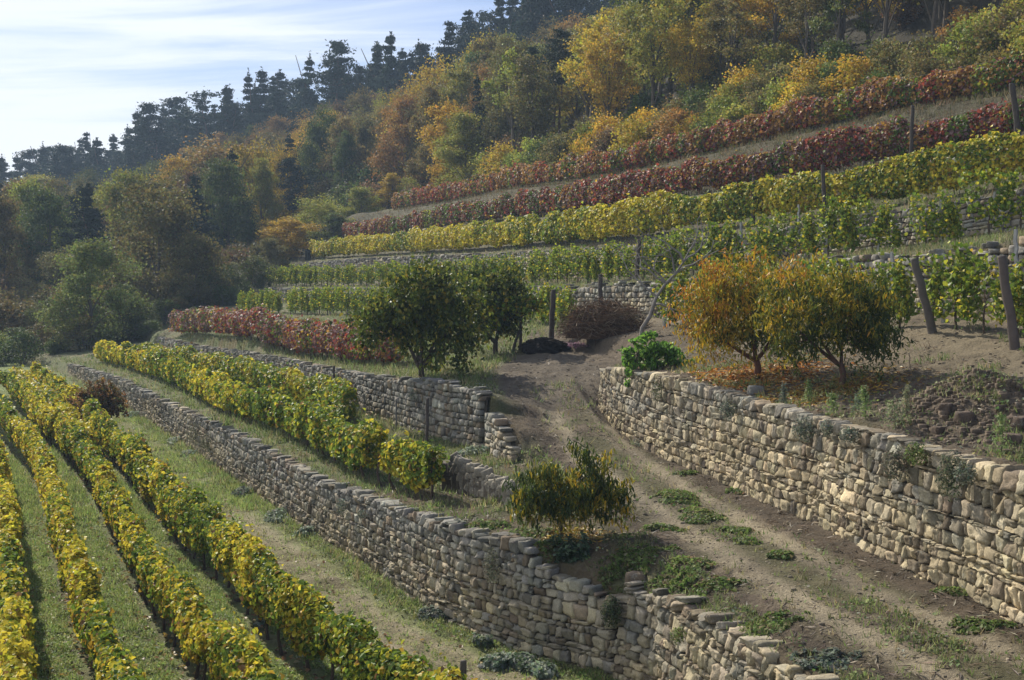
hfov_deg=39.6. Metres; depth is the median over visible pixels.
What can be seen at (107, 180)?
broadleaf tree
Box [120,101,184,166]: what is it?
pine tree
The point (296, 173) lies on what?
pine tree
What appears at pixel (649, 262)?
grapevine
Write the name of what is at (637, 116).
shrub
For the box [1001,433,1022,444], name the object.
boulder
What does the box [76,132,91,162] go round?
pine tree
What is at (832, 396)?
tall weed
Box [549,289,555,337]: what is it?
wooden post
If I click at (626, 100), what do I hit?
slender tree
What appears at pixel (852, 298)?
peach tree
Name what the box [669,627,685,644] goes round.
wall tuft
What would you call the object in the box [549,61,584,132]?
slender tree
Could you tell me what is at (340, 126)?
broadleaf tree
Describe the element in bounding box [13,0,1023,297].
hillside
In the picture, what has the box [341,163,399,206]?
shrub
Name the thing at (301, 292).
grapevine
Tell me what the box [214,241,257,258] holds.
shrub
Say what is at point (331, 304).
grapevine
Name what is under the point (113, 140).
pine tree
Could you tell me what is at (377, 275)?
grapevine
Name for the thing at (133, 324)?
shrub
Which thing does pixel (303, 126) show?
broadleaf tree
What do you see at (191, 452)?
silvery plant
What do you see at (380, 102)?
broadleaf tree
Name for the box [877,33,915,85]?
shrub
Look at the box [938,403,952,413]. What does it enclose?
boulder
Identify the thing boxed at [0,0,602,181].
sky
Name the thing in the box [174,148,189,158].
broadleaf tree
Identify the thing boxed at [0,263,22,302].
shrub
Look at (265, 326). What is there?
vine row
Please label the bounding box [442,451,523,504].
rubble wall
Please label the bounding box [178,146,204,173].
broadleaf tree
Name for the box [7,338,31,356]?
shrub
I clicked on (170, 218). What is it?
broadleaf tree
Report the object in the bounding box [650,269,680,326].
grapevine
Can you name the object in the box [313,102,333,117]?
broadleaf tree
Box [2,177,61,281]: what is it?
broadleaf tree
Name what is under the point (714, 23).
slender tree
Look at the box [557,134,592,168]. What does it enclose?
shrub
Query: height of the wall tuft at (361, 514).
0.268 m
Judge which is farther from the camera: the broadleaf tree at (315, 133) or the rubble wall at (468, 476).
the broadleaf tree at (315, 133)
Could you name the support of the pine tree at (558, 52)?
on the hillside
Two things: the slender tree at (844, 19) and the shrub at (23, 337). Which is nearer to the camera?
the shrub at (23, 337)
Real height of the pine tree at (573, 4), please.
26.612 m
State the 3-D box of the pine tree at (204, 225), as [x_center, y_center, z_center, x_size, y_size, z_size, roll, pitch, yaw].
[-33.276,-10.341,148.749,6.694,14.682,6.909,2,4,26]
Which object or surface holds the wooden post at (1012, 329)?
on the ground
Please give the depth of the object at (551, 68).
130.68 m
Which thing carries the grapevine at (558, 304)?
on the ground
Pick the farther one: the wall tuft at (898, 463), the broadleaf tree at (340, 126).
the broadleaf tree at (340, 126)
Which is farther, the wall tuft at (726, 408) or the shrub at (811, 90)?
the shrub at (811, 90)
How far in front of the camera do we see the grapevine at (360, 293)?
85.12 m
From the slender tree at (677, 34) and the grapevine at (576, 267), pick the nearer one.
the grapevine at (576, 267)
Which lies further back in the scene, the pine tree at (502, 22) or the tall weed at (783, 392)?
the pine tree at (502, 22)
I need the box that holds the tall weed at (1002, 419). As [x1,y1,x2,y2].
[983,412,1015,457]
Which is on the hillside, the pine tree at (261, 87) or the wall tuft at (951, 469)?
the pine tree at (261, 87)
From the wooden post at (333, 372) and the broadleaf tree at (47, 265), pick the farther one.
the broadleaf tree at (47, 265)
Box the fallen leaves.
[0,327,1023,679]
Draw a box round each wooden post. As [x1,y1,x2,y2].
[305,250,310,260]
[332,366,334,378]
[425,398,429,487]
[460,659,466,679]
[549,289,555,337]
[598,274,602,302]
[635,239,640,280]
[750,178,755,226]
[821,165,826,218]
[909,105,914,159]
[910,258,936,333]
[997,255,1019,349]
[1009,83,1021,141]
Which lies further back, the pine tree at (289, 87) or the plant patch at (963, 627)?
the pine tree at (289, 87)
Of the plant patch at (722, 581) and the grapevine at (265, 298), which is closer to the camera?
the plant patch at (722, 581)
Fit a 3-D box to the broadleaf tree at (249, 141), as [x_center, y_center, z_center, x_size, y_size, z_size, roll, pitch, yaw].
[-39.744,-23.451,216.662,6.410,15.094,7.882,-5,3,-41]
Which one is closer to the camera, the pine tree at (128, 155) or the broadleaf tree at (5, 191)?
the broadleaf tree at (5, 191)
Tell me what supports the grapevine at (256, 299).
on the ground
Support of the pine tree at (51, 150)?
on the hillside
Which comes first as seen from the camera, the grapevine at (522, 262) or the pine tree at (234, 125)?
the grapevine at (522, 262)
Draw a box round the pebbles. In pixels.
[465,326,1023,679]
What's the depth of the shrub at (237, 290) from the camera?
120.44 m
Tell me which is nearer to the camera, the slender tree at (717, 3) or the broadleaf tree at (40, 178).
the slender tree at (717, 3)
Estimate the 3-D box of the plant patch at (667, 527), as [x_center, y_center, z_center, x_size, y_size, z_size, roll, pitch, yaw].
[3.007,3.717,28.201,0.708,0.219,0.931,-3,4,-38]
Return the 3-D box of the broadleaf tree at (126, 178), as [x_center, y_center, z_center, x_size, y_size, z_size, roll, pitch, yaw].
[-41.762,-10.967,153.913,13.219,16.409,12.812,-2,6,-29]
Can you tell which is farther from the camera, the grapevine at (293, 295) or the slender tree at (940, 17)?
the grapevine at (293, 295)
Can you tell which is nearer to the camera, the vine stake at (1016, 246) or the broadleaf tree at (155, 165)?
the vine stake at (1016, 246)
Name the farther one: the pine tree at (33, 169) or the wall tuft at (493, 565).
the pine tree at (33, 169)
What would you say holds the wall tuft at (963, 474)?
attached to the retaining wall at (971, 541)
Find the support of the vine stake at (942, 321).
on the ground
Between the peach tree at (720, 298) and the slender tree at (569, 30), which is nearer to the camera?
the peach tree at (720, 298)
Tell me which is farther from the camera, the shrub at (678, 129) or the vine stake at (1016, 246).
the shrub at (678, 129)
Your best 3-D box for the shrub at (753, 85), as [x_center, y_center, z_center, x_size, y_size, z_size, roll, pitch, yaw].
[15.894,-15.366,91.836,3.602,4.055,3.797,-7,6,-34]
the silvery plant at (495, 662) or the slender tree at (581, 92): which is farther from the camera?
the slender tree at (581, 92)
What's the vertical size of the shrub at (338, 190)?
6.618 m
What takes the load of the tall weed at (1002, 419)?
on the ground
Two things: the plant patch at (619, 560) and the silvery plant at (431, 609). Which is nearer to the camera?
the plant patch at (619, 560)
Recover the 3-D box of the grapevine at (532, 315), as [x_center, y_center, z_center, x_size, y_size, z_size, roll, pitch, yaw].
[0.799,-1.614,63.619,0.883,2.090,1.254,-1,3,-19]
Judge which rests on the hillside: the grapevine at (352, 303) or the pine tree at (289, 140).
the pine tree at (289, 140)
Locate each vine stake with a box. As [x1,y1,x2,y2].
[363,394,364,417]
[395,399,397,428]
[740,222,742,246]
[797,205,799,221]
[890,252,893,288]
[939,198,943,246]
[941,253,944,322]
[1013,229,1018,274]
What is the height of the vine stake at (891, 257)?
1.240 m
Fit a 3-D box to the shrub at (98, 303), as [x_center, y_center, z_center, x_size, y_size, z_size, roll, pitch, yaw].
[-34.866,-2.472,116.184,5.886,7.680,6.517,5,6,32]
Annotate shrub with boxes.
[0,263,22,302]
[0,285,29,325]
[0,287,26,337]
[0,327,50,364]
[0,329,21,360]
[0,342,19,361]
[0,351,8,365]
[1,299,45,334]
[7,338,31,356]
[13,285,48,316]
[21,282,59,332]
[23,321,55,350]
[43,340,61,354]
[45,335,68,352]
[46,270,109,331]
[53,316,98,351]
[58,315,108,350]
[64,377,129,420]
[102,324,122,342]
[109,322,131,342]
[116,310,157,341]
[135,299,161,328]
[139,319,161,335]
[149,296,180,325]
[160,306,183,321]
[169,296,189,312]
[176,278,219,307]
[188,287,219,306]
[189,257,245,288]
[210,286,237,305]
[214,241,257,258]
[214,245,264,280]
[220,270,243,291]
[220,286,246,304]
[221,236,255,277]
[228,253,280,287]
[232,281,254,303]
[237,239,277,261]
[247,226,266,244]
[254,274,273,288]
[259,229,309,252]
[322,182,358,215]
[333,191,359,216]
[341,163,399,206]
[345,178,402,217]
[395,175,422,195]
[402,182,418,194]
[460,165,479,195]
[469,144,498,178]
[473,139,520,182]
[478,131,528,174]
[498,147,521,168]
[508,136,547,184]
[517,133,551,182]
[531,129,568,181]
[540,123,581,180]
[547,115,570,137]
[552,86,584,122]
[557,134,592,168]
[563,109,627,155]
[566,111,598,155]
[568,111,605,141]
[589,120,623,173]
[594,104,620,118]
[595,92,634,115]
[604,115,652,173]
[605,110,628,121]
[621,84,669,123]
[624,115,653,144]
[628,106,659,130]
[640,116,657,133]
[644,106,698,152]
[644,117,675,149]
[645,92,695,132]
[665,83,710,132]
[670,75,711,105]
[671,111,705,138]
[672,62,696,82]
[674,56,715,89]
[684,116,719,150]
[685,90,745,149]
[693,84,722,121]
[696,55,734,90]
[700,73,750,120]
[708,61,763,103]
[709,64,743,94]
[715,14,764,62]
[718,93,759,145]
[731,71,772,112]
[738,36,804,85]
[741,88,774,124]
[756,50,799,96]
[756,66,798,121]
[761,1,828,65]
[768,52,836,120]
[771,79,819,131]
[783,76,834,131]
[794,62,822,84]
[797,33,867,81]
[808,49,856,113]
[815,52,886,109]
[846,65,897,120]
[859,32,903,78]
[862,24,909,83]
[875,0,926,30]
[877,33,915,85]
[886,29,950,78]
[888,46,944,113]
[928,13,1013,78]
[929,5,984,60]
[932,53,979,103]
[936,18,969,58]
[949,0,1023,67]
[963,3,1016,63]
[972,46,1019,97]
[985,16,1023,89]
[1000,0,1023,23]
[1001,7,1023,53]
[1001,26,1023,56]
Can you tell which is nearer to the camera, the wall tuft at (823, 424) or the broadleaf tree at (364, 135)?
the wall tuft at (823, 424)
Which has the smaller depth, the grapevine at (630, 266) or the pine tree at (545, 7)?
the grapevine at (630, 266)
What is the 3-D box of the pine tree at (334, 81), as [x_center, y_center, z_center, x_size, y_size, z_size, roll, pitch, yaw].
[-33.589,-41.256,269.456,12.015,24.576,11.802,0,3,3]
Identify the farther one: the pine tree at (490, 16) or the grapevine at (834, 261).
the pine tree at (490, 16)
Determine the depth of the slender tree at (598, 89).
112.44 m
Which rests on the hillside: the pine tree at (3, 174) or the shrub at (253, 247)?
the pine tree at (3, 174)
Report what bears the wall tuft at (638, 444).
attached to the retaining wall at (971, 541)
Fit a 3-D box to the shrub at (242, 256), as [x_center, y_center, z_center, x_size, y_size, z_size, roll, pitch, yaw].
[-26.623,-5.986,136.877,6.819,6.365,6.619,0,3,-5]
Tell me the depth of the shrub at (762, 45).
123.27 m
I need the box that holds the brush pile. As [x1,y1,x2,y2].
[552,293,654,345]
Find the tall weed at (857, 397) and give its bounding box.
[849,389,863,411]
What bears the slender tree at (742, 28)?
on the hillside
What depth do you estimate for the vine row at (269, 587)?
28.40 m
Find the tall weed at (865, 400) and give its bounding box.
[853,385,873,419]
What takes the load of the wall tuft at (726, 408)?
attached to the retaining wall at (971, 541)
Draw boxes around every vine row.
[0,369,284,679]
[0,395,146,679]
[0,434,39,679]
[9,363,98,447]
[29,360,487,679]
[93,340,449,499]
[138,340,359,421]
[166,303,403,365]
[308,125,1023,257]
[341,95,1023,237]
[391,50,1023,209]
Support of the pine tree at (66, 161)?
on the hillside
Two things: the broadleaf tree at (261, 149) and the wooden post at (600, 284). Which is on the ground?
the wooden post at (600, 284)
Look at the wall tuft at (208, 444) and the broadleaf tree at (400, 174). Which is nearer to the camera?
the wall tuft at (208, 444)
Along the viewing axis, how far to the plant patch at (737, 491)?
32.21 m
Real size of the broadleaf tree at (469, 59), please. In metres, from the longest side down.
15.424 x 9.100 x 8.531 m
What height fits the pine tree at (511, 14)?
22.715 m
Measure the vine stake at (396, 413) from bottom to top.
1.163 m
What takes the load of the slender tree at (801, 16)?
on the hillside
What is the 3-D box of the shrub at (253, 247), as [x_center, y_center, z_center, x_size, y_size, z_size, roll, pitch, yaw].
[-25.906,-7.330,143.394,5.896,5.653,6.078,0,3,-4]
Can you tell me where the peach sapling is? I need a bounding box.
[500,432,641,537]
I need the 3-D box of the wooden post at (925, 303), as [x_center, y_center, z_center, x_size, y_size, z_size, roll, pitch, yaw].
[10.745,-1.028,37.006,0.794,2.236,0.249,0,3,0]
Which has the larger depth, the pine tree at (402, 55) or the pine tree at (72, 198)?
the pine tree at (402, 55)
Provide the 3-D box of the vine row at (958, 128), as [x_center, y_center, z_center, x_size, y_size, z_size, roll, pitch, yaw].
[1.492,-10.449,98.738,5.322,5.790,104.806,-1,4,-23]
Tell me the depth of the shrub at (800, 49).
106.81 m
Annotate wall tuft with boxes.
[185,423,199,446]
[198,434,211,454]
[335,498,347,515]
[357,510,365,520]
[408,388,416,401]
[483,545,499,585]
[599,595,621,627]
[631,438,639,446]
[651,374,661,402]
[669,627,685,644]
[719,398,736,420]
[792,416,815,441]
[819,419,834,436]
[839,426,858,442]
[881,443,914,483]
[902,441,928,465]
[935,450,966,502]
[953,461,976,485]
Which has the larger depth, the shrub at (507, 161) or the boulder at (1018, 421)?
the shrub at (507, 161)
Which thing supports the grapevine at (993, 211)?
on the ground
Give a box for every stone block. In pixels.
[625,571,645,586]
[747,385,763,394]
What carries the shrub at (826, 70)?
on the hillside
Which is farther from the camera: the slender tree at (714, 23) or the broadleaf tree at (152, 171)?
the broadleaf tree at (152, 171)
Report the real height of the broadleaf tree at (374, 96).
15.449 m
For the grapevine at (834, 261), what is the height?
2.305 m
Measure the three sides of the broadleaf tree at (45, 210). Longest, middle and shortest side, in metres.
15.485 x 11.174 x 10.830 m
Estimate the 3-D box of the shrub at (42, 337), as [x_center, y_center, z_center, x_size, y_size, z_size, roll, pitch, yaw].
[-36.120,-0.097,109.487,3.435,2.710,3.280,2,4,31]
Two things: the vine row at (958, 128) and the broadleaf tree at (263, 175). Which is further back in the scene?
the broadleaf tree at (263, 175)
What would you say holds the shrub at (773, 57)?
on the hillside
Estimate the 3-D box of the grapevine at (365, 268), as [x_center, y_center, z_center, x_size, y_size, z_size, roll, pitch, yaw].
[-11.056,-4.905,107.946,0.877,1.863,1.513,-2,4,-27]
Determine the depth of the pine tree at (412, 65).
245.04 m
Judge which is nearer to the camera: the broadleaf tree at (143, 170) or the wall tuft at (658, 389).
the wall tuft at (658, 389)
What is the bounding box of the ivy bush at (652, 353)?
[617,330,695,386]
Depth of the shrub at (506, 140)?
131.78 m
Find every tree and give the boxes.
[0,154,12,184]
[0,182,35,304]
[0,183,93,299]
[0,193,39,301]
[0,326,29,350]
[1,155,13,179]
[1,177,71,291]
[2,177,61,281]
[5,237,53,283]
[6,154,23,181]
[8,172,68,188]
[8,246,93,293]
[9,149,43,179]
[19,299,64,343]
[28,145,52,170]
[30,141,50,174]
[31,234,153,351]
[32,147,71,179]
[38,175,94,247]
[39,143,81,185]
[43,174,71,195]
[46,150,68,181]
[46,186,108,273]
[53,183,122,283]
[59,171,97,196]
[60,195,76,251]
[65,162,88,187]
[67,166,103,188]
[69,162,181,272]
[73,139,85,162]
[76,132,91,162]
[80,184,103,208]
[82,137,111,178]
[83,149,112,175]
[84,144,106,166]
[86,165,246,315]
[91,182,124,264]
[95,171,109,184]
[95,199,125,254]
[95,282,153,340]
[98,172,116,183]
[103,134,119,169]
[104,150,124,172]
[107,142,134,166]
[109,172,130,193]
[110,158,120,174]
[115,201,176,277]
[117,178,180,271]
[118,124,131,152]
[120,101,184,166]
[122,108,155,163]
[123,143,135,173]
[132,165,160,177]
[134,132,152,167]
[137,157,164,182]
[140,158,165,173]
[144,132,274,209]
[147,162,203,197]
[149,153,201,186]
[150,96,203,155]
[150,108,168,150]
[150,138,172,157]
[155,118,186,153]
[155,230,239,304]
[163,185,212,266]
[164,90,220,149]
[173,171,226,246]
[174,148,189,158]
[174,169,212,240]
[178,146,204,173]
[179,104,192,140]
[182,154,266,252]
[183,120,195,146]
[188,122,202,148]
[188,156,258,247]
[196,139,222,151]
[204,144,258,245]
[206,85,244,144]
[206,103,252,146]
[206,104,217,133]
[210,131,228,147]
[215,139,241,156]
[217,131,249,149]
[218,83,237,119]
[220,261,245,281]
[223,132,302,229]
[234,94,268,121]
[236,81,260,132]
[237,68,260,121]
[239,156,287,241]
[243,112,270,134]
[243,137,263,148]
[243,143,276,192]
[245,121,274,145]
[247,138,308,220]
[248,66,273,121]
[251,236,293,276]
[255,130,285,147]
[255,215,325,259]
[256,76,295,129]
[256,86,294,134]
[256,126,287,152]
[259,143,307,217]
[260,115,291,139]
[262,75,294,104]
[263,69,289,128]
[266,139,319,214]
[276,132,314,212]
[276,157,315,220]
[278,131,306,153]
[280,77,316,129]
[284,108,319,143]
[284,118,314,140]
[286,50,319,135]
[287,191,359,242]
[293,146,360,205]
[295,99,357,205]
[302,39,369,114]
[306,115,367,203]
[306,212,350,240]
[309,94,321,117]
[313,63,347,104]
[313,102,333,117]
[315,99,356,126]
[317,109,354,164]
[319,103,377,181]
[321,111,372,169]
[322,130,359,205]
[329,252,493,376]
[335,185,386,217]
[343,63,388,90]
[343,83,380,162]
[346,65,365,114]
[354,109,378,180]
[355,42,384,102]
[356,66,387,90]
[357,41,389,77]
[359,87,396,161]
[364,104,394,176]
[366,31,407,96]
[366,91,383,107]
[366,91,430,191]
[367,134,422,192]
[369,80,421,192]
[370,172,401,208]
[371,88,414,171]
[372,50,460,170]
[390,48,409,88]
[393,61,409,89]
[393,73,460,180]
[396,52,423,97]
[401,82,456,180]
[406,39,437,87]
[409,43,435,67]
[410,95,478,182]
[424,110,489,198]
[432,20,463,75]
[432,56,456,85]
[434,22,480,63]
[435,57,475,136]
[441,9,485,63]
[450,42,486,70]
[454,10,490,42]
[454,29,491,70]
[454,256,534,353]
[457,48,489,78]
[458,26,517,106]
[459,60,504,139]
[460,9,497,42]
[460,70,493,160]
[462,35,557,154]
[471,22,492,44]
[477,292,547,351]
[478,43,554,153]
[481,0,510,40]
[482,33,518,137]
[483,27,530,54]
[497,11,511,35]
[499,0,547,40]
[501,0,519,29]
[501,53,577,141]
[508,8,518,32]
[511,1,528,33]
[512,0,553,34]
[512,0,557,36]
[513,0,546,44]
[521,15,564,109]
[521,46,543,90]
[527,39,546,61]
[534,75,577,140]
[536,0,591,41]
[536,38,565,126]
[539,0,574,43]
[539,27,577,133]
[539,31,612,113]
[547,25,576,123]
[548,10,609,110]
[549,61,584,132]
[550,65,597,129]
[553,33,617,118]
[557,9,638,118]
[559,0,603,24]
[562,22,589,114]
[563,5,632,39]
[566,29,641,125]
[569,32,586,119]
[579,1,608,21]
[582,14,603,25]
[588,58,651,115]
[594,27,626,88]
[598,208,747,334]
[601,0,710,107]
[602,29,649,109]
[603,0,697,110]
[617,17,667,92]
[631,1,689,101]
[636,0,745,94]
[653,12,722,107]
[663,241,814,382]
[696,0,745,83]
[698,0,773,98]
[706,0,766,59]
[720,0,781,67]
[737,0,778,59]
[739,0,808,69]
[747,246,916,385]
[768,0,847,58]
[778,0,837,61]
[804,0,873,46]
[838,0,903,58]
[841,12,844,45]
[843,3,845,32]
[874,0,917,39]
[917,0,938,58]
[919,0,943,29]
[939,0,950,42]
[998,0,1005,40]
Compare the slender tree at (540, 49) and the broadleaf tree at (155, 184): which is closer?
the broadleaf tree at (155, 184)
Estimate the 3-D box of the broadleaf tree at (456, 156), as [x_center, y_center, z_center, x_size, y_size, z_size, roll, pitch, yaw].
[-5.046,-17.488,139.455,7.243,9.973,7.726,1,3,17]
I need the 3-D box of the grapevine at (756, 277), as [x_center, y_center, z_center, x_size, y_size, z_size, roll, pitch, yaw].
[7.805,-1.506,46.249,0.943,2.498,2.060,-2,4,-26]
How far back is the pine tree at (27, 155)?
327.71 m
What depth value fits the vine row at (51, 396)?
61.67 m
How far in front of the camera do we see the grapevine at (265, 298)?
101.72 m
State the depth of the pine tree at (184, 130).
298.70 m
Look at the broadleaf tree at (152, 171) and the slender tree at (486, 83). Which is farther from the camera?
the broadleaf tree at (152, 171)
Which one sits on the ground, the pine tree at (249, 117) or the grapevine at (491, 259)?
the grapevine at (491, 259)
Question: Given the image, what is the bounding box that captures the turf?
[0,398,615,679]
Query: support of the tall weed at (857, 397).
on the ground
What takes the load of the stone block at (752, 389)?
on the retaining wall at (971, 541)
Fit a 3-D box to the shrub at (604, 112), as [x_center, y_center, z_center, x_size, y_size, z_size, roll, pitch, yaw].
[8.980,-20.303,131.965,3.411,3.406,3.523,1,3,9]
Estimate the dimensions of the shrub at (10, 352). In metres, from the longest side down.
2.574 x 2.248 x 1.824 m
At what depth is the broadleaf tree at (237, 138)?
229.04 m
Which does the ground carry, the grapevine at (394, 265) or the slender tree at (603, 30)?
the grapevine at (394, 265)
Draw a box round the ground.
[0,92,1023,679]
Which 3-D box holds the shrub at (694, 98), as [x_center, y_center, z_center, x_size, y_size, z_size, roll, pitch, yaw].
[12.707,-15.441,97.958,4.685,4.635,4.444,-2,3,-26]
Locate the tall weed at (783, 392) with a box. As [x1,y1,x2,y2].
[777,382,788,403]
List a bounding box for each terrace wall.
[266,236,1023,317]
[295,189,1023,279]
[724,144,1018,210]
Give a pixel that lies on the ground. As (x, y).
(972, 344)
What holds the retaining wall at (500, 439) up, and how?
on the ground
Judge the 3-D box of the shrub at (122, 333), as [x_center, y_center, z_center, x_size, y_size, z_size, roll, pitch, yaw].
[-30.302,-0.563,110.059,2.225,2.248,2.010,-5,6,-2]
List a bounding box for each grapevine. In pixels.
[235,291,246,309]
[243,293,251,308]
[244,288,256,309]
[252,292,260,310]
[256,290,266,307]
[260,288,273,310]
[266,289,276,311]
[269,267,276,285]
[271,290,284,312]
[273,265,281,285]
[277,265,286,285]
[282,266,292,285]
[284,290,293,314]
[286,264,294,285]
[287,286,302,312]
[289,263,300,285]
[295,287,307,314]
[297,265,307,285]
[300,262,312,286]
[301,289,311,314]
[304,265,313,285]
[306,286,321,314]
[309,266,318,284]
[312,285,322,313]
[316,267,326,285]
[319,284,334,314]
[321,263,332,285]
[325,284,338,313]
[326,265,336,285]
[331,265,342,285]
[333,284,346,312]
[338,266,345,286]
[339,285,352,314]
[341,262,352,284]
[346,264,356,284]
[348,289,359,311]
[353,285,366,309]
[355,266,364,285]
[360,263,369,285]
[362,283,375,307]
[364,265,375,284]
[368,286,377,301]
[372,260,383,284]
[379,262,387,282]
[388,258,399,284]
[396,262,402,273]
[435,258,447,280]
[442,261,453,279]
[448,258,462,285]
[455,258,467,284]
[463,256,473,282]
[467,255,480,279]
[475,254,488,272]
[484,253,497,279]
[498,251,512,276]
[507,255,518,270]
[514,254,527,281]
[518,280,529,321]
[524,251,540,282]
[524,281,536,321]
[530,246,546,284]
[531,281,552,324]
[539,282,556,322]
[540,253,555,281]
[545,243,566,283]
[553,282,567,322]
[558,246,576,281]
[560,285,576,318]
[568,243,585,282]
[578,244,597,282]
[587,248,603,280]
[597,238,618,281]
[608,240,626,279]
[619,244,639,277]
[632,234,651,279]
[642,233,661,277]
[650,231,676,277]
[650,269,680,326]
[662,225,693,277]
[666,261,700,328]
[677,224,704,275]
[689,262,718,321]
[698,221,722,269]
[704,257,744,323]
[705,218,739,270]
[716,215,746,266]
[733,256,768,307]
[739,211,769,265]
[752,209,783,262]
[754,261,789,324]
[770,209,803,261]
[784,259,813,319]
[795,206,825,259]
[796,251,840,315]
[814,195,842,256]
[823,253,873,320]
[829,192,872,254]
[852,199,891,250]
[863,262,892,315]
[872,200,903,251]
[880,248,931,327]
[903,184,946,244]
[916,253,952,321]
[930,188,979,243]
[934,241,978,328]
[952,165,1021,237]
[954,249,1005,333]
[987,167,1023,230]
[996,253,1023,333]
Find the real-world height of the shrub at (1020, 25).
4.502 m
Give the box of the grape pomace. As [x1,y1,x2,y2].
[564,341,590,347]
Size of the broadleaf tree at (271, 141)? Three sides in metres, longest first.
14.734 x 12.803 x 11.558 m
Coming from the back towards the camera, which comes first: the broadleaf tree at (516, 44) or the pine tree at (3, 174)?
the pine tree at (3, 174)
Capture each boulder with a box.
[931,426,944,434]
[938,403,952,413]
[953,411,974,424]
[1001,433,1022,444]
[1006,415,1023,430]
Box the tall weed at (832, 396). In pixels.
[822,391,843,416]
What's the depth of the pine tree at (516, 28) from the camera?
228.18 m
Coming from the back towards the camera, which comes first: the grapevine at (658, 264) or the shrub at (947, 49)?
the shrub at (947, 49)
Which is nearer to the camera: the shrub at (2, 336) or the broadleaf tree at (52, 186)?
the shrub at (2, 336)
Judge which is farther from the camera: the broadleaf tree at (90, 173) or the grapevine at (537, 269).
the broadleaf tree at (90, 173)
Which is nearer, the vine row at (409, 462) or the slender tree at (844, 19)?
the vine row at (409, 462)
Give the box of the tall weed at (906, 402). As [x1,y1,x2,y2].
[896,384,915,415]
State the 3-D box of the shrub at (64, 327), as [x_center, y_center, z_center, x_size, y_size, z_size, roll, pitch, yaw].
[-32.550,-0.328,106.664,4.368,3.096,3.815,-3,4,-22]
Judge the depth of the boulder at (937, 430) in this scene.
24.83 m
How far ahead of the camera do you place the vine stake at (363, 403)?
49.33 m
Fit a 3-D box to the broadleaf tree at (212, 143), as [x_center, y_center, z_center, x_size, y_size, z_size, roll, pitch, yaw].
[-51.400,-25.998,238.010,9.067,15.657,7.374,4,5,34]
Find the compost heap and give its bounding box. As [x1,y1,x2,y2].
[518,337,571,354]
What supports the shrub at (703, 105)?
on the hillside
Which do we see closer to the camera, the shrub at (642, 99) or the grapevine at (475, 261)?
the grapevine at (475, 261)
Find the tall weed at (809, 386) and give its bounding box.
[801,378,816,401]
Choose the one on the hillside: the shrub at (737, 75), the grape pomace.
the shrub at (737, 75)
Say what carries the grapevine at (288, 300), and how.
on the ground
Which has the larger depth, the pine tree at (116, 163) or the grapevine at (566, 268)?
the pine tree at (116, 163)
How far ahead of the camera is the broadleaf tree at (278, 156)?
190.65 m
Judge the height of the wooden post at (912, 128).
2.590 m
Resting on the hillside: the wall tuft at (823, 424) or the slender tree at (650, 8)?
the slender tree at (650, 8)
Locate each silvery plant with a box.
[122,410,138,416]
[166,436,181,444]
[180,449,198,456]
[231,485,251,497]
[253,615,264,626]
[263,507,289,522]
[291,525,315,537]
[416,517,459,620]
[457,445,489,456]
[472,632,503,649]
[477,651,536,672]
[518,660,560,679]
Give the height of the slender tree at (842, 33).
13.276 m
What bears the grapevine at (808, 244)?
on the ground
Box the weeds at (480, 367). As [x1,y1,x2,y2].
[40,85,1023,679]
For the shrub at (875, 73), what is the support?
on the hillside
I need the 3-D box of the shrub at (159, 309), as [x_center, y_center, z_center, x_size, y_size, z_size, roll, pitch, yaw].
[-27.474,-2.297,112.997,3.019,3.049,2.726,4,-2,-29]
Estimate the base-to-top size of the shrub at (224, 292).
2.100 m
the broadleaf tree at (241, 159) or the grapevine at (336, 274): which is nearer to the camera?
the grapevine at (336, 274)
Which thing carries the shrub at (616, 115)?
on the hillside
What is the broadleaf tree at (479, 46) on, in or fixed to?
on the hillside
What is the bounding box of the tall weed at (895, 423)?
[875,394,908,428]
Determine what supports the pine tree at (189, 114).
on the hillside
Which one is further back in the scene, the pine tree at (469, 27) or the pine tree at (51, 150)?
the pine tree at (51, 150)
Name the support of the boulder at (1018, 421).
on the ground
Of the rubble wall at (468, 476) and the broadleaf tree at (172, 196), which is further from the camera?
the broadleaf tree at (172, 196)
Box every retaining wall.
[67,364,624,675]
[156,337,494,448]
[484,412,520,462]
[598,367,1023,625]
[610,580,840,679]
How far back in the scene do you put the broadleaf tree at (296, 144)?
198.32 m
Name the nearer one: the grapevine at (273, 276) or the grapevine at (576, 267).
the grapevine at (576, 267)
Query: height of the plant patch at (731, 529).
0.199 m
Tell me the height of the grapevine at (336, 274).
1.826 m
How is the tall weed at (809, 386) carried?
on the ground
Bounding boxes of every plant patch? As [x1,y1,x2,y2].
[464,518,511,529]
[507,527,558,538]
[517,539,559,654]
[546,532,592,564]
[592,543,680,667]
[640,522,688,531]
[644,554,715,594]
[649,489,700,507]
[672,469,700,476]
[676,574,750,603]
[677,506,728,524]
[715,525,759,534]
[724,487,743,494]
[728,536,762,544]
[740,609,810,635]
[765,549,812,560]
[790,647,862,674]
[929,586,967,596]
[945,616,1017,634]
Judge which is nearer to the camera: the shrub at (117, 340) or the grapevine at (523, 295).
the grapevine at (523, 295)
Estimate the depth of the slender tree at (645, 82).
118.92 m
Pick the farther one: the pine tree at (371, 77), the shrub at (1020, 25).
the pine tree at (371, 77)
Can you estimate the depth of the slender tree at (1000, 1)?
81.82 m
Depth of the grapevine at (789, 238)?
54.70 m
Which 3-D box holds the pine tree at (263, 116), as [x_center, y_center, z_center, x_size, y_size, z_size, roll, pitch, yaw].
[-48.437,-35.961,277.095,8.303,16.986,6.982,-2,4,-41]
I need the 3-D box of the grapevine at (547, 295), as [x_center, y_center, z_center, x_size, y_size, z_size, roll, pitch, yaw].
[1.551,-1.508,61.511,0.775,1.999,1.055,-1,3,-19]

